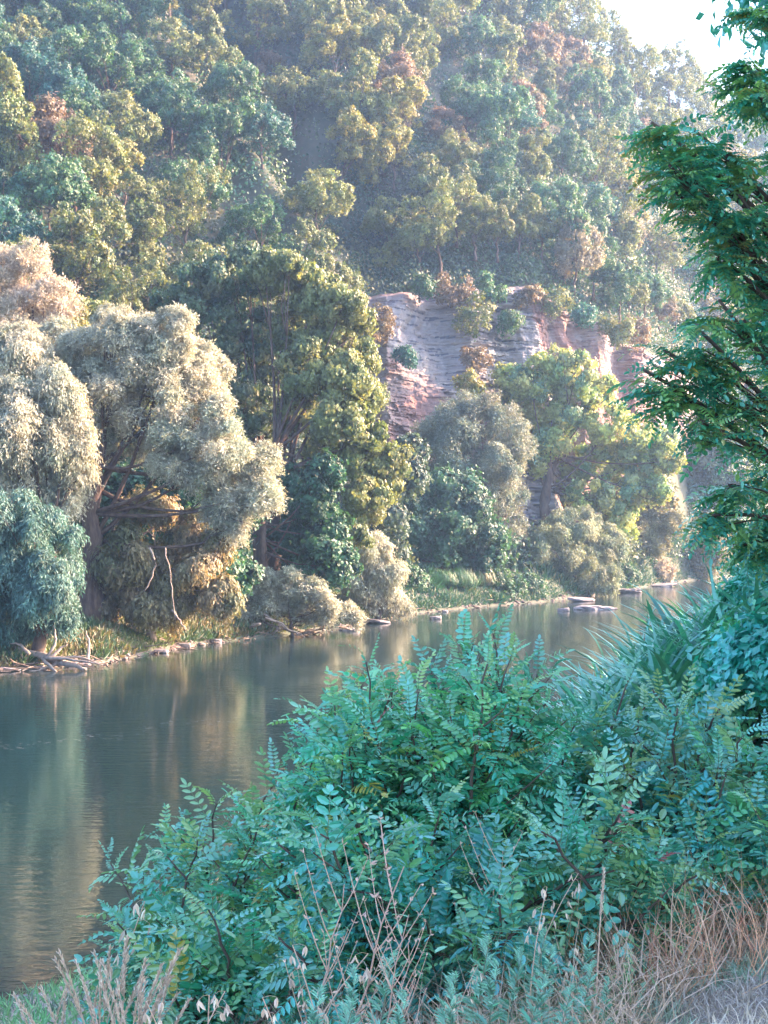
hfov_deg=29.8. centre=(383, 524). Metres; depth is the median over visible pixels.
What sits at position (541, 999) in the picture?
mugwort plant
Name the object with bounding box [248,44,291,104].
hillside tree
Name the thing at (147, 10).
hillside tree
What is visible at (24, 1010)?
dry grass stalk
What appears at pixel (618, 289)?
hillside tree
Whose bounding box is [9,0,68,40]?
hillside tree
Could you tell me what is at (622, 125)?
hillside tree
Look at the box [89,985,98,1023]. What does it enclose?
dry grass stalk
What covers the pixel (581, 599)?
stone
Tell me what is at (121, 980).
dry grass stalk
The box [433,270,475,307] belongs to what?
cliff shrub
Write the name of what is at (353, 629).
stone
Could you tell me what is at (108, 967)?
dry grass stalk
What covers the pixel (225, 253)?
hillside tree
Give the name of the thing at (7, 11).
hillside tree
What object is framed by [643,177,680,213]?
hillside tree
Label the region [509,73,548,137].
hillside tree
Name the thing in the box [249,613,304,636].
fallen branch
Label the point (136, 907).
dry oat stalk
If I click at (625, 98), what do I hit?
hillside tree
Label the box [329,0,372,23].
hillside tree
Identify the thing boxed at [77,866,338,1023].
locust shrub
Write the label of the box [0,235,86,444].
willow tree
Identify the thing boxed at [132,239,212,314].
hillside tree
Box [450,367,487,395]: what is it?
cliff shrub
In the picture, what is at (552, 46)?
hillside tree
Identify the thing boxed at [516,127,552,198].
hillside tree
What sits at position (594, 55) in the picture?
hillside tree
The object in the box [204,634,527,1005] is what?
locust shrub
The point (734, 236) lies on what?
locust tree
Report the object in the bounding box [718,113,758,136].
hillside tree
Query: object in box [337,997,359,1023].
mugwort plant
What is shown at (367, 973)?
dry oat stalk
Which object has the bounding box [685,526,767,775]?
bramble shrub
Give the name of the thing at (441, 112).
hillside tree
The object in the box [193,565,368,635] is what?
willow shrub
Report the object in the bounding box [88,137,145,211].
hillside tree
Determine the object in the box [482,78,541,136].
hillside tree
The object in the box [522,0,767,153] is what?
sky
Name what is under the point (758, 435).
hillside tree
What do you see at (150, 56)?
hillside tree
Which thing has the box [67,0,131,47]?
hillside tree
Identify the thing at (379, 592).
willow shrub
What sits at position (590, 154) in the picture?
hillside tree
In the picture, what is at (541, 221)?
hillside tree
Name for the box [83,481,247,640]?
vine draped tree
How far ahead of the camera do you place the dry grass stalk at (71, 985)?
5.54 m
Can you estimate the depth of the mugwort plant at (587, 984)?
4.49 m
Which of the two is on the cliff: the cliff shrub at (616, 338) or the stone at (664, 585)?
the cliff shrub at (616, 338)
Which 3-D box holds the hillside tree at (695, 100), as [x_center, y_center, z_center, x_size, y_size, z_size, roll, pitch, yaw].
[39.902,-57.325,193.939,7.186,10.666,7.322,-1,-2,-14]
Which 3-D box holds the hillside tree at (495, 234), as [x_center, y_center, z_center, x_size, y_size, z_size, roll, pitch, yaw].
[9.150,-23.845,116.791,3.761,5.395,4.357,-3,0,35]
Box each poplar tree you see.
[148,240,287,563]
[241,244,416,571]
[488,342,687,542]
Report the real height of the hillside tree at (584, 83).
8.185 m
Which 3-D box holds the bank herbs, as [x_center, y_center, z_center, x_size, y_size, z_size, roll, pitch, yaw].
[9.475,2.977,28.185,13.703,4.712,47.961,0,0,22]
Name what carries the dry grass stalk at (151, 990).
on the riverbank
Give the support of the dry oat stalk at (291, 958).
on the riverbank
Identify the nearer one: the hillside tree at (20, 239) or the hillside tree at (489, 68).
the hillside tree at (20, 239)
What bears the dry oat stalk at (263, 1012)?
on the riverbank
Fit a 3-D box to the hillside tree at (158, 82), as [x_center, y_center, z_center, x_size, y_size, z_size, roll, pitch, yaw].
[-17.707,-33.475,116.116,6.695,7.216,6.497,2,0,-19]
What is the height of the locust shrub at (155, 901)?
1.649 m
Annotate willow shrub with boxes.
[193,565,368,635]
[335,529,417,620]
[525,501,632,596]
[634,506,685,563]
[653,554,677,582]
[688,534,731,579]
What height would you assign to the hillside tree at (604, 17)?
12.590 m
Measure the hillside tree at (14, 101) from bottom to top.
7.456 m
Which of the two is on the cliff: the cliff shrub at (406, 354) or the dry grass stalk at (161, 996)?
the cliff shrub at (406, 354)
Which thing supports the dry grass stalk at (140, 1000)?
on the riverbank
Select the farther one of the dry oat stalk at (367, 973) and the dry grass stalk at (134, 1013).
the dry grass stalk at (134, 1013)
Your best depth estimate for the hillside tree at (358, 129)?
122.29 m
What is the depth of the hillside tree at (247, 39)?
135.19 m
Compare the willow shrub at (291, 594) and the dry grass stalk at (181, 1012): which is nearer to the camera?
the dry grass stalk at (181, 1012)
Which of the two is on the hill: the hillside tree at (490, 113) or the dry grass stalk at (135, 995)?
the hillside tree at (490, 113)
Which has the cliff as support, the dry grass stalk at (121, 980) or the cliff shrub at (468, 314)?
the cliff shrub at (468, 314)
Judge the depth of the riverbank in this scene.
4.95 m
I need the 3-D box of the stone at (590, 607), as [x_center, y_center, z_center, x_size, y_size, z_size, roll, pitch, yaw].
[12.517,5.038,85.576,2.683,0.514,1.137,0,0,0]
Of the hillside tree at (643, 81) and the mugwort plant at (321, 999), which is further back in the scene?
the hillside tree at (643, 81)
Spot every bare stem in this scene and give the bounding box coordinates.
[143,548,156,591]
[165,548,174,619]
[171,609,185,631]
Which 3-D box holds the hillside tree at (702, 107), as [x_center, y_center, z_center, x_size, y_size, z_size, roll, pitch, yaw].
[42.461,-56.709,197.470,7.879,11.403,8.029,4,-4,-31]
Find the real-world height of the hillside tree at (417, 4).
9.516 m
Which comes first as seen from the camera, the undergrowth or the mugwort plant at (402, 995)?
the mugwort plant at (402, 995)
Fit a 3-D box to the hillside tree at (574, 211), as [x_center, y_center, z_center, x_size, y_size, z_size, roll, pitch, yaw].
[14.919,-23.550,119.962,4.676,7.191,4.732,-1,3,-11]
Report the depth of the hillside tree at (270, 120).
111.34 m
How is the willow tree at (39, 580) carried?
on the hill
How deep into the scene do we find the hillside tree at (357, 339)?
98.13 m
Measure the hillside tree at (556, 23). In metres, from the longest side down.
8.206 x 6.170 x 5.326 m
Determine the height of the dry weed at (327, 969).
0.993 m
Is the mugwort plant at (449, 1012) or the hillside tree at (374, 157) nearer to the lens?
the mugwort plant at (449, 1012)
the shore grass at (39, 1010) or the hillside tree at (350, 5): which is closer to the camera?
the shore grass at (39, 1010)
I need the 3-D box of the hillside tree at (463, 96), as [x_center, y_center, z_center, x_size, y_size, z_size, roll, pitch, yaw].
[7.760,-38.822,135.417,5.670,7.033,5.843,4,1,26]
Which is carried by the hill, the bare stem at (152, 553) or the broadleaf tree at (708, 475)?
the broadleaf tree at (708, 475)
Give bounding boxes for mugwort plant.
[295,984,327,1023]
[332,964,362,1023]
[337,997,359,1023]
[363,949,399,1023]
[387,988,409,1023]
[431,970,462,1023]
[438,988,457,1023]
[455,933,496,1023]
[469,957,504,1023]
[495,945,527,1023]
[512,927,548,1023]
[518,973,548,1023]
[524,945,562,1023]
[552,983,575,1023]
[554,932,596,1023]
[565,960,597,1023]
[594,976,614,1023]
[630,982,646,1017]
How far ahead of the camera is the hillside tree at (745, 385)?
161.38 m
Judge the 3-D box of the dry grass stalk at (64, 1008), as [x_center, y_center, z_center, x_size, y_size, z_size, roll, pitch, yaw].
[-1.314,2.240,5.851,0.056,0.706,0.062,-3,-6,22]
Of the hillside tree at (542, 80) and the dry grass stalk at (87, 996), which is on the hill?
the hillside tree at (542, 80)
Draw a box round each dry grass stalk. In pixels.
[12,991,27,1023]
[15,998,34,1023]
[38,984,56,1023]
[52,955,83,1023]
[55,982,68,1020]
[56,948,84,1023]
[61,988,67,1023]
[74,958,97,1023]
[79,975,95,1023]
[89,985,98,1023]
[91,949,110,1016]
[95,971,115,1023]
[96,957,103,1023]
[96,990,115,1023]
[99,959,120,1023]
[102,944,112,1021]
[111,987,123,1023]
[114,978,125,1023]
[117,935,130,1020]
[119,976,148,1023]
[121,937,128,1023]
[121,963,149,1023]
[132,956,148,1023]
[136,978,144,1023]
[136,980,147,1023]
[140,970,163,1023]
[141,961,164,1023]
[143,975,164,1015]
[148,946,184,1023]
[151,974,174,1021]
[156,990,181,1023]
[157,960,173,1021]
[172,997,191,1023]
[594,866,605,1018]
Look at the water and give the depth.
34.49 m
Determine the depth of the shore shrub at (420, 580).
85.86 m
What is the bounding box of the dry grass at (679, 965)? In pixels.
[115,814,767,1023]
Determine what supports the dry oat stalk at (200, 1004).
on the riverbank
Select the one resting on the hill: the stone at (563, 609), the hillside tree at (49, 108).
the hillside tree at (49, 108)
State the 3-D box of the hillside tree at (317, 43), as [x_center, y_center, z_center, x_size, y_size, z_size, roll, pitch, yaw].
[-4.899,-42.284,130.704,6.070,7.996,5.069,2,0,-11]
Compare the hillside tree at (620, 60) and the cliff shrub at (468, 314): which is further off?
the hillside tree at (620, 60)
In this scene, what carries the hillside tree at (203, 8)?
on the hill
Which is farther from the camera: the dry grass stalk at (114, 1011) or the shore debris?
the shore debris
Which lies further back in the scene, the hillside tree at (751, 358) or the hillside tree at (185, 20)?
the hillside tree at (751, 358)
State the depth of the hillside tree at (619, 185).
145.61 m
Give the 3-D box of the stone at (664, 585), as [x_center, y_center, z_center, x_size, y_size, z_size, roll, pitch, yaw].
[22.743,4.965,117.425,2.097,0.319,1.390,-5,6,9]
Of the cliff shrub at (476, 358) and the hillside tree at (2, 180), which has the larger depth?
the cliff shrub at (476, 358)
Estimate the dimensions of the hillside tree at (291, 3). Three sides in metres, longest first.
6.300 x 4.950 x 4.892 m
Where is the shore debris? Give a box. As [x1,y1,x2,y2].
[0,575,691,671]
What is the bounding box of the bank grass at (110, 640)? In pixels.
[0,552,737,666]
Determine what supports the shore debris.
on the hill
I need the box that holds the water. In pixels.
[0,577,732,1001]
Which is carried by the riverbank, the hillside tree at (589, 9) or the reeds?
the reeds
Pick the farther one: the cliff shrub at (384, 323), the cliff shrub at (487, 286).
the cliff shrub at (487, 286)
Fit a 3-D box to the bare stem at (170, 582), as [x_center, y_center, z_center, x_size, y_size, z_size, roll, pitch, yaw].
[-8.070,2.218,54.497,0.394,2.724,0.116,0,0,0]
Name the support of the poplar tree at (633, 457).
on the hill
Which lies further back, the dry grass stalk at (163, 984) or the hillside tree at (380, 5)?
the hillside tree at (380, 5)
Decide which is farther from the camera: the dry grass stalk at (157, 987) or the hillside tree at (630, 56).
the hillside tree at (630, 56)
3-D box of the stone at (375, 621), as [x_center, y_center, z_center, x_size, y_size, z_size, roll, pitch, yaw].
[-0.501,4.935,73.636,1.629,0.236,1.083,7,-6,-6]
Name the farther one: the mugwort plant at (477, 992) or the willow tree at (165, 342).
the willow tree at (165, 342)
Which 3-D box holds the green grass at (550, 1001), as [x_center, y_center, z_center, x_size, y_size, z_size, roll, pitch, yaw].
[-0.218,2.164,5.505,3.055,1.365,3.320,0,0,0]
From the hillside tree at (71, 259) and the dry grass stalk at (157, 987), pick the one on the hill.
the hillside tree at (71, 259)
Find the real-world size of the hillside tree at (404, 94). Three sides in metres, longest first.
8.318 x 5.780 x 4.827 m
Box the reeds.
[531,557,767,771]
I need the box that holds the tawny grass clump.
[529,831,767,994]
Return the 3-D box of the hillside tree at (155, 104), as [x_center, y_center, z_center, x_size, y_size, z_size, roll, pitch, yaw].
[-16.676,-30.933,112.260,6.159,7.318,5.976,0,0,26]
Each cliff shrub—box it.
[368,302,397,344]
[389,344,419,370]
[408,273,438,302]
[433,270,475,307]
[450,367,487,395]
[451,290,496,341]
[458,345,494,373]
[477,270,510,305]
[494,309,525,340]
[511,283,548,310]
[535,282,577,321]
[564,301,600,330]
[597,315,636,350]
[619,314,653,353]
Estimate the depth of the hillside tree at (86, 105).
103.30 m
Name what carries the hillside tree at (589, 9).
on the hill
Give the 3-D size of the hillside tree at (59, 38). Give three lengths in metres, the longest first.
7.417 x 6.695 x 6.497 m
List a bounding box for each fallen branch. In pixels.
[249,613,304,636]
[296,625,351,635]
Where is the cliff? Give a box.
[364,286,699,532]
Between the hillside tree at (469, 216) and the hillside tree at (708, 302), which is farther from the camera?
the hillside tree at (708, 302)
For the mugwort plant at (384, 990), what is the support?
on the riverbank
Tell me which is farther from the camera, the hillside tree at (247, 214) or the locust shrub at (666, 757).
the hillside tree at (247, 214)
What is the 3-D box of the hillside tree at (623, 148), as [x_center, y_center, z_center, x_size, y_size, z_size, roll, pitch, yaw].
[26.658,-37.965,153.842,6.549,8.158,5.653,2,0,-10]
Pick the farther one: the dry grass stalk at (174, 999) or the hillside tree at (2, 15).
the hillside tree at (2, 15)
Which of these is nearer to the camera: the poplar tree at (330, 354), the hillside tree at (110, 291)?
the poplar tree at (330, 354)
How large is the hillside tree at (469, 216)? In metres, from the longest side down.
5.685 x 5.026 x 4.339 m
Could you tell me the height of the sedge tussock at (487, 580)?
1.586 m
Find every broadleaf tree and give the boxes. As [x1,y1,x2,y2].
[69,416,275,595]
[284,432,433,563]
[380,461,511,575]
[639,477,680,513]
[686,410,764,552]
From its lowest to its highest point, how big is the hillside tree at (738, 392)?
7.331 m
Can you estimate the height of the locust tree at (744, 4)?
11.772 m
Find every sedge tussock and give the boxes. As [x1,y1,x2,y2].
[429,568,460,585]
[438,567,480,589]
[468,568,498,587]
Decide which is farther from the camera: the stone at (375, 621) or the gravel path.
the stone at (375, 621)
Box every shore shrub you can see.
[401,562,433,593]
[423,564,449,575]
[489,568,530,597]
[511,569,549,600]
[615,561,642,588]
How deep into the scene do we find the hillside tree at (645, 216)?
143.81 m
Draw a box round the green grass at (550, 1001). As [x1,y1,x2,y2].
[283,934,661,1023]
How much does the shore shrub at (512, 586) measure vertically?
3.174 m
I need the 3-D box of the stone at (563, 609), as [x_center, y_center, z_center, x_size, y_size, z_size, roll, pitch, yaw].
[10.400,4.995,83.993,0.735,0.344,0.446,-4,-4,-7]
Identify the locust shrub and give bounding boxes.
[69,737,305,1023]
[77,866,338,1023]
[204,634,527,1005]
[243,777,576,1023]
[306,600,597,973]
[444,746,767,1002]
[515,687,655,908]
[554,651,767,878]
[640,694,767,928]
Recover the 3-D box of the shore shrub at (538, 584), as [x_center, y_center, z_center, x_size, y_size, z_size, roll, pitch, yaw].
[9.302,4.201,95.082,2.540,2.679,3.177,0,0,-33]
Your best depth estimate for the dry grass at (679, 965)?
5.00 m
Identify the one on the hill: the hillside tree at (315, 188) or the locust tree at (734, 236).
the hillside tree at (315, 188)
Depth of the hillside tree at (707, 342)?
155.22 m
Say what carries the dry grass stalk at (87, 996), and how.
on the riverbank
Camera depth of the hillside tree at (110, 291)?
87.04 m
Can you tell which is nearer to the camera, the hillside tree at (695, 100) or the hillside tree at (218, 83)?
the hillside tree at (218, 83)
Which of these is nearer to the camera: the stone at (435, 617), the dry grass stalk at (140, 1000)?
the dry grass stalk at (140, 1000)
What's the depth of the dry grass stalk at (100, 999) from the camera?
5.50 m
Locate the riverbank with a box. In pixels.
[0,773,767,1023]
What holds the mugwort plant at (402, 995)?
on the riverbank
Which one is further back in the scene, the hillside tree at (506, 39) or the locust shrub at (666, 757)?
the hillside tree at (506, 39)
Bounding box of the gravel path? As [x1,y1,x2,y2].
[511,875,767,1023]
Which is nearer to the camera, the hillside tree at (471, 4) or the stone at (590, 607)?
the stone at (590, 607)
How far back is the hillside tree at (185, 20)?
133.00 m
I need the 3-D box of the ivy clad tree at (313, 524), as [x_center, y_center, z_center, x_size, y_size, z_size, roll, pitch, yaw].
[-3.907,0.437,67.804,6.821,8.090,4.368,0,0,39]
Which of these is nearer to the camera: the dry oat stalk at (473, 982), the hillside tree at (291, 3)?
the dry oat stalk at (473, 982)
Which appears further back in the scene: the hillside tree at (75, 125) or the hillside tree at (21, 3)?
the hillside tree at (21, 3)
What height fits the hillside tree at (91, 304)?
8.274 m
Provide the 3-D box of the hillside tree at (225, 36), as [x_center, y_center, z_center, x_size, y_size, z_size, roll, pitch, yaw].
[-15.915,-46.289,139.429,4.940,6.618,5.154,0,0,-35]
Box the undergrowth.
[0,0,765,597]
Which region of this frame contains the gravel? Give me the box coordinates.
[0,576,725,671]
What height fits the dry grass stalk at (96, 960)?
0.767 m
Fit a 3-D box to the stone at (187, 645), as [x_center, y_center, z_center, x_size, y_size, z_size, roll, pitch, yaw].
[-8.280,5.011,58.952,0.766,0.374,0.468,-3,-3,-1]
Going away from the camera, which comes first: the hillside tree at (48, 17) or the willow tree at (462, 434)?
the willow tree at (462, 434)
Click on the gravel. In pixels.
(191, 642)
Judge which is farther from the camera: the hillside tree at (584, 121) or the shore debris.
the hillside tree at (584, 121)
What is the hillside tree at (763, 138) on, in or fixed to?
on the hill
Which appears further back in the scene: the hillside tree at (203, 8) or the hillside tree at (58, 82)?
the hillside tree at (203, 8)
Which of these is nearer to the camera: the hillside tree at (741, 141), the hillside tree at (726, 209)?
the hillside tree at (726, 209)
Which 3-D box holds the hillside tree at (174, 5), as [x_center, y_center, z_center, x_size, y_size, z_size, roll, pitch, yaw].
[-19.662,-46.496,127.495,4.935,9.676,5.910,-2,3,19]
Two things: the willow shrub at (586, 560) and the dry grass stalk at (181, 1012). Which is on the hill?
the willow shrub at (586, 560)
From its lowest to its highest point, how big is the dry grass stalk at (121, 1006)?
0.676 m
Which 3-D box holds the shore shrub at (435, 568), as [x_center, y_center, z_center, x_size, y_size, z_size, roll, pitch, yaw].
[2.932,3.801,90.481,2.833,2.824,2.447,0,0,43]
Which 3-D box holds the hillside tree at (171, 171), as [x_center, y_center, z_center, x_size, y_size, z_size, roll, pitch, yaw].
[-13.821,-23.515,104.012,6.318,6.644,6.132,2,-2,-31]
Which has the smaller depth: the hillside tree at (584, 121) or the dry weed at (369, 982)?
the dry weed at (369, 982)
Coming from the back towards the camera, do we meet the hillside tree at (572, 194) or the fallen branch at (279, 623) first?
the hillside tree at (572, 194)
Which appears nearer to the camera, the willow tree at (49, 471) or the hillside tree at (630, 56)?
the willow tree at (49, 471)
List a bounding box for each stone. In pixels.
[0,667,20,670]
[11,994,29,1000]
[154,648,168,652]
[176,643,190,647]
[208,639,221,642]
[339,627,356,630]
[365,618,390,623]
[429,616,441,618]
[557,608,569,610]
[567,597,594,601]
[573,605,617,609]
[618,588,641,592]
[651,583,676,586]
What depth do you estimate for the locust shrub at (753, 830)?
5.98 m
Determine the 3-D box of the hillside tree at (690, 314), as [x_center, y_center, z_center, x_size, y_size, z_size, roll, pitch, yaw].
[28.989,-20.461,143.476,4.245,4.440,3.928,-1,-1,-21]
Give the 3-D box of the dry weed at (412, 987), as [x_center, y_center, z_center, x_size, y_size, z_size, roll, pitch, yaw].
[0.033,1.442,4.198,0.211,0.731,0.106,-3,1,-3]
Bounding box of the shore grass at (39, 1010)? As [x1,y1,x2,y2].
[0,928,237,1023]
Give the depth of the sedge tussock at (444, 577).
88.64 m
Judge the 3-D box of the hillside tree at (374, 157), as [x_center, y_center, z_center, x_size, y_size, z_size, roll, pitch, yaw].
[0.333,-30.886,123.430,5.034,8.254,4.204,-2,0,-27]
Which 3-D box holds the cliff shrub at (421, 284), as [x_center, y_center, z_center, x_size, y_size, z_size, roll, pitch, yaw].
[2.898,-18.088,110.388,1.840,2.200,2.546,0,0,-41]
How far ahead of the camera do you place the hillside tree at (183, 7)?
139.28 m
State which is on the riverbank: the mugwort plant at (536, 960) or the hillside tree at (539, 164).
the mugwort plant at (536, 960)
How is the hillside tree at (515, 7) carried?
on the hill
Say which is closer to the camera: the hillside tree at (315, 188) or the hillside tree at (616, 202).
the hillside tree at (315, 188)
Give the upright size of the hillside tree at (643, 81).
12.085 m
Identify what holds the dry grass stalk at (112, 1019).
on the riverbank
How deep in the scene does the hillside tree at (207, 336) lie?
88.78 m
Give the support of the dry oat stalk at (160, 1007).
on the riverbank
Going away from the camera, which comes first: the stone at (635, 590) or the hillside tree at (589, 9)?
the stone at (635, 590)
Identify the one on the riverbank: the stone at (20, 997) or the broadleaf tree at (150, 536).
the stone at (20, 997)
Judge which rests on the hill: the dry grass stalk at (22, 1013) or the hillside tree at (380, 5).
the hillside tree at (380, 5)
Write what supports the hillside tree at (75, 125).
on the hill
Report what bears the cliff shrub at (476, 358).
on the cliff
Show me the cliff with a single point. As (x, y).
(426, 330)
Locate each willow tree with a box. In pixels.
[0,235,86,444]
[0,314,104,557]
[0,486,90,651]
[37,300,289,620]
[409,388,539,553]
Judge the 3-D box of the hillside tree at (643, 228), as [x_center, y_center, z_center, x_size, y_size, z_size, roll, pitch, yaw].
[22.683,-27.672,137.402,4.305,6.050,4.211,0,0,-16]
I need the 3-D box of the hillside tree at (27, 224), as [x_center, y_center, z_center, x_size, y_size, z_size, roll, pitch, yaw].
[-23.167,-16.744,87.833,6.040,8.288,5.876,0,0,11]
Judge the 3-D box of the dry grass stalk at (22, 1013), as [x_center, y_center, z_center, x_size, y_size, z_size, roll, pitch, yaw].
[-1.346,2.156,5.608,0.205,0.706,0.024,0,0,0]
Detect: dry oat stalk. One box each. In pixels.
[107,900,150,1023]
[143,999,163,1023]
[196,995,224,1023]
[207,991,232,1023]
[261,996,277,1023]
[289,944,322,1017]
[318,952,372,1023]
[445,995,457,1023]
[453,964,483,1022]
[525,886,554,1013]
[526,872,581,1002]
[563,946,582,1022]
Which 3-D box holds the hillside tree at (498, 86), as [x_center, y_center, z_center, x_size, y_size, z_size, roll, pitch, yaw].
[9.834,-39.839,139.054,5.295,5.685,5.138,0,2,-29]
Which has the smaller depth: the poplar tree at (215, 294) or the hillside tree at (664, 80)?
the poplar tree at (215, 294)
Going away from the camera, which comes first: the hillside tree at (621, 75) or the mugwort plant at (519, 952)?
the mugwort plant at (519, 952)
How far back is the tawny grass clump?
5.22 m
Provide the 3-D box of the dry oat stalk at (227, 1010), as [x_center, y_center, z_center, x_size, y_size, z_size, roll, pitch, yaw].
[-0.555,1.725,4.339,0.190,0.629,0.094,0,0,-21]
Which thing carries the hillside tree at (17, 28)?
on the hill
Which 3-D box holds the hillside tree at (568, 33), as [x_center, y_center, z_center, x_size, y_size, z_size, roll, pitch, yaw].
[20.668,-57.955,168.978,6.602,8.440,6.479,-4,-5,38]
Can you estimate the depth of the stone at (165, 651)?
56.50 m
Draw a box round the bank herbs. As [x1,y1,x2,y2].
[160,715,767,1012]
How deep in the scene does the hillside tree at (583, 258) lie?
118.47 m
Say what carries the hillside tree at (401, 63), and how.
on the hill
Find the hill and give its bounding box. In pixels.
[0,0,767,670]
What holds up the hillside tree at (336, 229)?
on the hill
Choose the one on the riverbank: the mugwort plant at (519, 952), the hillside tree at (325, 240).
the mugwort plant at (519, 952)
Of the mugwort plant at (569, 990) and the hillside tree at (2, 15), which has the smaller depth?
the mugwort plant at (569, 990)
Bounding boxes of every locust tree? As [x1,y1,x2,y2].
[603,4,767,603]
[695,0,767,389]
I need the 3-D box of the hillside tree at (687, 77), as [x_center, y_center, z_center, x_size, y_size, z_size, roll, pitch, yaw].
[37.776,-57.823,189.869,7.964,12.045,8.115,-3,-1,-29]
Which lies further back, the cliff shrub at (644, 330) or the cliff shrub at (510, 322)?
the cliff shrub at (644, 330)
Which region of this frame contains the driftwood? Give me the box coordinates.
[10,625,104,671]
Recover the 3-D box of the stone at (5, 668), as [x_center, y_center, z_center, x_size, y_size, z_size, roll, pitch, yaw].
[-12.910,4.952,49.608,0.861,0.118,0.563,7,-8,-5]
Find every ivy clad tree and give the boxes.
[63,461,265,609]
[258,447,363,596]
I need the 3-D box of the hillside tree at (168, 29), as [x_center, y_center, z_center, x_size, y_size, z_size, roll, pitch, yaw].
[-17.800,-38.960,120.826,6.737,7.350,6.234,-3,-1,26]
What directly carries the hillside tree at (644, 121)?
on the hill
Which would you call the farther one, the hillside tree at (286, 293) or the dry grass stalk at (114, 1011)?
the hillside tree at (286, 293)
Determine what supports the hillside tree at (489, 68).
on the hill
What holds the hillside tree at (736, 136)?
on the hill
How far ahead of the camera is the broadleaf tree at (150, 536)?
65.23 m
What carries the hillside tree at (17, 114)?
on the hill
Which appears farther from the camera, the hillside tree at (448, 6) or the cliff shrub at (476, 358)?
the hillside tree at (448, 6)
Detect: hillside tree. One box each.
[0,0,11,18]
[0,3,12,30]
[0,9,54,53]
[0,19,19,51]
[0,33,72,103]
[0,51,38,187]
[0,84,35,145]
[0,148,96,233]
[0,168,10,196]
[0,189,53,259]
[1,91,96,173]
[1,234,38,318]
[2,0,57,14]
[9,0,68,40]
[19,109,129,211]
[31,24,106,102]
[34,84,104,166]
[35,286,135,407]
[36,59,100,104]
[39,195,133,293]
[45,0,109,25]
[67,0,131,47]
[69,28,154,117]
[84,296,149,408]
[87,81,163,155]
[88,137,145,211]
[97,265,166,315]
[103,30,167,86]
[117,168,166,275]
[119,0,172,39]
[131,65,202,140]
[132,0,178,41]
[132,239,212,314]
[133,339,199,418]
[136,10,209,78]
[137,79,203,160]
[145,158,231,260]
[153,153,233,215]
[158,4,194,36]
[163,0,195,17]
[176,96,255,185]
[179,0,197,18]
[181,0,224,85]
[191,45,231,85]
[198,322,247,371]
[200,58,266,118]
[205,34,243,112]
[207,17,240,54]
[212,0,230,17]
[215,194,302,254]
[216,240,274,316]
[217,0,293,66]
[227,97,295,169]
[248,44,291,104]
[258,62,327,135]
[269,0,316,10]
[270,172,285,188]
[280,255,318,322]
[281,166,356,230]
[284,0,347,59]
[288,217,337,325]
[296,14,363,85]
[304,326,361,389]
[315,47,391,119]
[324,104,378,188]
[325,223,344,251]
[326,0,362,36]
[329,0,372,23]
[330,261,369,345]
[341,9,401,78]
[344,372,390,412]
[349,6,395,46]
[356,116,413,197]
[359,191,421,239]
[366,0,404,21]
[366,45,428,109]
[368,74,429,153]
[377,0,411,50]
[387,11,431,80]
[388,25,440,72]
[390,211,446,272]
[399,175,476,275]
[402,0,439,30]
[406,152,476,206]
[412,0,462,61]
[419,102,469,144]
[425,173,482,247]
[429,0,480,31]
[430,124,484,171]
[437,71,486,133]
[446,13,500,57]
[450,194,497,260]
[459,155,519,207]
[462,54,506,88]
[463,85,531,150]
[476,138,527,195]
[478,197,521,262]
[479,10,523,52]
[481,0,527,29]
[481,81,504,95]
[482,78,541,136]
[489,28,527,90]
[501,192,547,259]
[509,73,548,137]
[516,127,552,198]
[516,205,565,262]
[517,18,565,68]
[518,173,591,241]
[519,0,561,30]
[530,49,556,116]
[531,88,564,131]
[533,197,593,284]
[534,7,568,39]
[541,0,593,49]
[541,127,594,177]
[551,0,622,48]
[551,59,581,99]
[552,216,606,296]
[553,32,592,73]
[553,141,599,180]
[555,62,615,117]
[558,112,608,151]
[563,186,615,236]
[567,0,611,49]
[568,119,628,185]
[569,48,608,65]
[569,236,624,300]
[572,55,614,122]
[575,105,629,157]
[578,179,621,223]
[587,23,637,66]
[591,43,631,78]
[592,84,638,119]
[592,266,643,322]
[598,62,633,97]
[602,153,644,199]
[605,190,643,269]
[608,133,659,190]
[608,184,649,223]
[608,208,650,250]
[609,22,663,109]
[610,281,650,312]
[611,45,654,93]
[621,115,651,150]
[627,114,653,132]
[629,96,679,130]
[631,52,678,104]
[633,270,673,320]
[637,222,685,274]
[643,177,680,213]
[645,223,686,263]
[645,290,679,333]
[652,38,704,107]
[653,210,699,277]
[660,60,710,109]
[660,70,726,127]
[660,113,693,149]
[666,298,696,334]
[674,209,708,243]
[675,105,705,135]
[676,243,712,306]
[684,308,705,346]
[688,88,733,130]
[693,119,718,142]
[694,354,736,400]
[695,286,728,318]
[699,193,731,212]
[701,331,732,355]
[702,107,745,141]
[710,259,738,294]
[717,123,753,149]
[717,139,746,168]
[717,196,745,214]
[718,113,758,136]
[720,389,757,431]
[726,303,750,349]
[729,143,746,158]
[729,274,753,308]
[732,97,765,153]
[735,366,754,393]
[737,146,760,179]
[738,425,767,478]
[744,118,767,152]
[744,127,767,154]
[744,368,767,396]
[748,329,760,379]
[756,152,767,182]
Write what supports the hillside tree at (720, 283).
on the hill
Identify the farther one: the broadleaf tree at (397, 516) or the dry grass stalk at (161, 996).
the broadleaf tree at (397, 516)
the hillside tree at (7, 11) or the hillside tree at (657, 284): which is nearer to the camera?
the hillside tree at (7, 11)
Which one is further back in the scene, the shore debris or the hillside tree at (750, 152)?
the hillside tree at (750, 152)
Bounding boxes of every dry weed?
[283,827,367,1023]
[326,816,436,1023]
[358,873,433,1023]
[359,896,427,1023]
[452,810,522,1021]
[603,914,635,1009]

